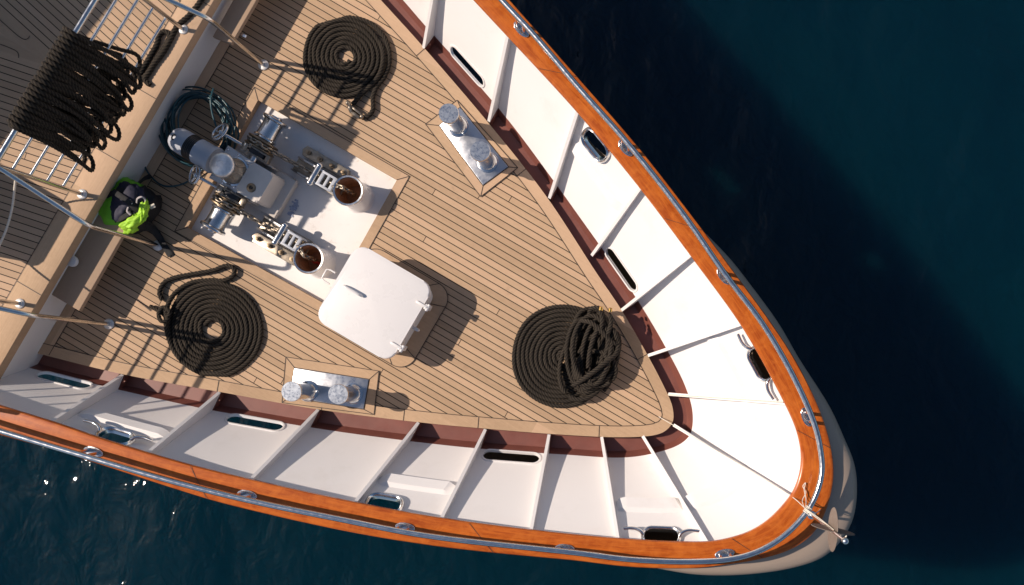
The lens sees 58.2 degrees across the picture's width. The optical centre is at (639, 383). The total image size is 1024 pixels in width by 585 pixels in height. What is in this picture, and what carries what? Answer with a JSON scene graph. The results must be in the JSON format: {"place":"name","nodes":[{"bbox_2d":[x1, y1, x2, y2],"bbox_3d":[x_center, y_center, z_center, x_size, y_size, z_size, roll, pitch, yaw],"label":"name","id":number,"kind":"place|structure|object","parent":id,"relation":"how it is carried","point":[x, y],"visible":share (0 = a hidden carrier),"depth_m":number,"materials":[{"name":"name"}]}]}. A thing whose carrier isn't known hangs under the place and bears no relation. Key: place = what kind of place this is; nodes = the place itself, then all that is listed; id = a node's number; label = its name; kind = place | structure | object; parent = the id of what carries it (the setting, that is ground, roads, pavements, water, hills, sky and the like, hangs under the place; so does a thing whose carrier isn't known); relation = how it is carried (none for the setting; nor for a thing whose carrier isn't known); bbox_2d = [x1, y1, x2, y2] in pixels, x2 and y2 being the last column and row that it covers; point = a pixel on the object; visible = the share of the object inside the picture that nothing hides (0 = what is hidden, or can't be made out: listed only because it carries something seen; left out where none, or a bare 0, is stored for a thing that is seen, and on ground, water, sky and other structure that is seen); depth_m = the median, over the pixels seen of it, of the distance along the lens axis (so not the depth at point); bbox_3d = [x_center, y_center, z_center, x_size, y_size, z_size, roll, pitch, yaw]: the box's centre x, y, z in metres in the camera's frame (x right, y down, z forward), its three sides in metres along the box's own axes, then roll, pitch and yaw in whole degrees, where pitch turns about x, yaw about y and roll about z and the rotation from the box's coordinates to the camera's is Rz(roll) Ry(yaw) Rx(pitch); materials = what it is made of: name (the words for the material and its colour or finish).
{"place":"outdoors","nodes":[
{"label":"outdoors","id":0,"kind":"place"},
{"bbox_2d":[0,0,1023,584],"bbox_3d":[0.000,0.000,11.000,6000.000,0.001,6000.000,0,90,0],"label":"sea","id":1,"kind":"structure","parent":0,"point":[844,178],"depth_m":11.00,"materials":[{"name":"liquid"}]},
{"bbox_2d":[0,0,856,574],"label":"yacht","id":2,"kind":"object","parent":1,"relation":"on","point":[452,434],"visible":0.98,"depth_m":8.34,"materials":[{"name":"white paint"}]},
{"bbox_2d":[0,298,24,308],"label":"guard railing","id":3,"kind":"object","parent":2,"relation":"on","point":[19,303],"visible":1,"depth_m":7.99,"materials":[{"name":"metal"}]},
{"bbox_2d":[0,181,16,245],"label":"lashing cord","id":4,"kind":"object","parent":3,"relation":"hanging from","point":[11,212],"visible":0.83,"depth_m":7.89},
{"bbox_2d":[0,306,113,328],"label":"handrail","id":5,"kind":"object","parent":2,"relation":"on","point":[107,323],"visible":1,"depth_m":7.74,"materials":[{"name":"metal"}]},
{"bbox_2d":[0,165,161,250],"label":"handrail","id":6,"kind":"object","parent":2,"relation":"on","point":[154,244],"visible":1,"depth_m":7.33,"materials":[{"name":"metal"}]},
{"bbox_2d":[0,0,187,198],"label":"guard railing","id":7,"kind":"object","parent":2,"relation":"on","point":[77,28],"visible":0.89,"depth_m":7.35,"materials":[{"name":"metal"}]},
{"bbox_2d":[7,26,142,172],"bbox_3d":[-4.489,-2.315,7.375,0.309,1.020,1.069,32,90,0],"label":"rope hank","id":8,"kind":"object","parent":7,"relation":"hanging from","point":[37,115],"visible":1,"depth_m":7.19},
{"bbox_2d":[98,174,172,256],"bbox_3d":[-4.683,-1.575,8.305,0.625,0.439,0.782,0,90,0],"label":"backpack","id":9,"kind":"object","parent":2,"relation":"on","point":[129,206],"visible":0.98,"depth_m":8.19,"materials":[{"name":"fabric"}]},
{"bbox_2d":[137,0,204,86],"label":"mooring line","id":10,"kind":"object","parent":2,"relation":"on","point":[161,52],"visible":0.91,"depth_m":8.01,"materials":[{"name":"black fabric"}]},
{"bbox_2d":[145,86,239,186],"bbox_3d":[-4.171,-2.300,8.384,0.978,0.227,0.922,0,90,0],"label":"rope","id":11,"kind":"object","parent":2,"relation":"on","point":[192,94],"visible":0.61,"depth_m":8.34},
{"bbox_2d":[149,263,262,376],"bbox_3d":[-4.019,-0.584,8.434,0.898,0.147,1.086,-27,90,0],"label":"rope coil","id":12,"kind":"object","parent":2,"relation":"on","point":[186,340],"visible":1,"depth_m":8.46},
{"bbox_2d":[164,0,268,69],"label":"handrail","id":13,"kind":"object","parent":2,"relation":"on","point":[263,64],"visible":1,"depth_m":7.65,"materials":[{"name":"metal"}]},
{"bbox_2d":[168,112,297,235],"bbox_3d":[-3.651,-1.946,8.264,1.021,0.611,0.990,-18,90,0],"label":"windlass","id":14,"kind":"object","parent":2,"relation":"on","point":[248,172],"visible":0.95,"depth_m":8.22,"materials":[{"name":"grey paint"}]},
{"bbox_2d":[212,194,318,261],"bbox_3d":[-3.439,-1.445,8.354,1.045,0.316,0.088,33,90,0],"label":"anchor chain","id":15,"kind":"object","parent":14,"relation":"attached to","point":[274,230],"visible":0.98,"depth_m":8.34,"materials":[{"name":"silver metal"}]},
{"bbox_2d":[247,135,356,196],"bbox_3d":[-3.119,-1.995,8.354,1.044,0.316,0.064,28,90,0],"label":"anchor chain","id":16,"kind":"object","parent":14,"relation":"on","point":[309,171],"visible":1,"depth_m":8.34,"materials":[{"name":"silver metal"}]},
{"bbox_2d":[252,215,313,265],"bbox_3d":[-3.335,-1.341,8.444,0.573,0.251,0.320,30,90,0],"label":"chain stopper","id":17,"kind":"object","parent":2,"relation":"on","point":[273,246],"visible":0.85,"depth_m":8.49,"materials":[{"name":"metal"}]},
{"bbox_2d":[293,243,335,278],"bbox_3d":[-3.022,-1.143,8.412,0.300,0.316,0.300,0,90,0],"label":"chain pipe","id":18,"kind":"object","parent":2,"relation":"on","point":[326,257],"visible":0.97,"depth_m":8.42,"materials":[{"name":"metal"}]},
{"bbox_2d":[291,146,349,195],"bbox_3d":[-2.972,-1.963,8.444,0.573,0.251,0.320,30,90,0],"label":"chain stopper","id":19,"kind":"object","parent":2,"relation":"on","point":[320,160],"visible":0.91,"depth_m":8.49,"materials":[{"name":"metal"}]},
{"bbox_2d":[281,368,368,408],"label":"mooring bollards","id":20,"kind":"object","parent":2,"relation":"on","point":[310,385],"visible":1,"depth_m":8.47,"materials":[{"name":"metal"}]},
{"bbox_2d":[303,15,391,119],"bbox_3d":[-2.736,-2.959,8.458,0.838,0.101,0.978,0,90,0],"label":"rope coil","id":21,"kind":"object","parent":2,"relation":"on","point":[366,62],"visible":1,"depth_m":8.46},
{"bbox_2d":[333,175,374,212],"bbox_3d":[-2.660,-1.762,8.412,0.300,0.316,0.300,0,90,0],"label":"chain pipe","id":22,"kind":"object","parent":2,"relation":"on","point":[362,201],"visible":0.98,"depth_m":8.43,"materials":[{"name":"metal"}]},
{"bbox_2d":[318,247,432,358],"bbox_3d":[-2.440,-0.757,8.324,1.023,0.492,0.794,30,90,0],"label":"deck hatch","id":23,"kind":"object","parent":2,"relation":"on","point":[376,304],"visible":1,"depth_m":8.14,"materials":[{"name":"white plastic"}]},
{"bbox_2d":[439,103,507,184],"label":"mooring bollards","id":24,"kind":"object","parent":2,"relation":"on","point":[486,163],"visible":1,"depth_m":8.47,"materials":[{"name":"metal"}]},
{"bbox_2d":[512,304,621,407],"bbox_3d":[-0.685,-0.257,8.357,1.031,0.303,0.975,0,90,0],"label":"rope coil","id":25,"kind":"object","parent":2,"relation":"on","point":[576,344],"visible":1,"depth_m":8.45,"materials":[{"name":"black fabric"}]},
{"bbox_2d":[668,394,783,402],"bbox_3d":[0.740,0.128,8.088,0.961,0.802,0.010,3,90,0],"label":"stay line","id":26,"kind":"object","parent":2,"relation":"attached to","point":[727,398],"visible":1,"depth_m":8.06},
{"bbox_2d":[807,511,848,544],"bbox_3d":[1.442,1.104,6.999,0.070,1.322,0.070,0,90,0],"label":"jackstaff","id":27,"kind":"object","parent":2,"relation":"on","point":[845,540],"visible":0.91,"depth_m":6.68,"materials":[{"name":"metal"}]},
{"bbox_2d":[660,417,846,536],"bbox_3d":[0.870,0.624,7.459,1.515,2.048,0.214,32,90,0],"label":"signal halyard","id":28,"kind":"object","parent":27,"relation":"attached to","point":[808,511],"visible":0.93,"depth_m":7.61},
{"bbox_2d":[811,507,854,551],"bbox_3d":[1.462,1.104,6.870,0.221,0.336,0.254,-37,90,0],"label":"anchor ball","id":29,"kind":"object","parent":27,"relation":"hanging from","point":[833,524],"visible":0.92,"depth_m":6.84,"materials":[{"name":"plastic"}]}
]}

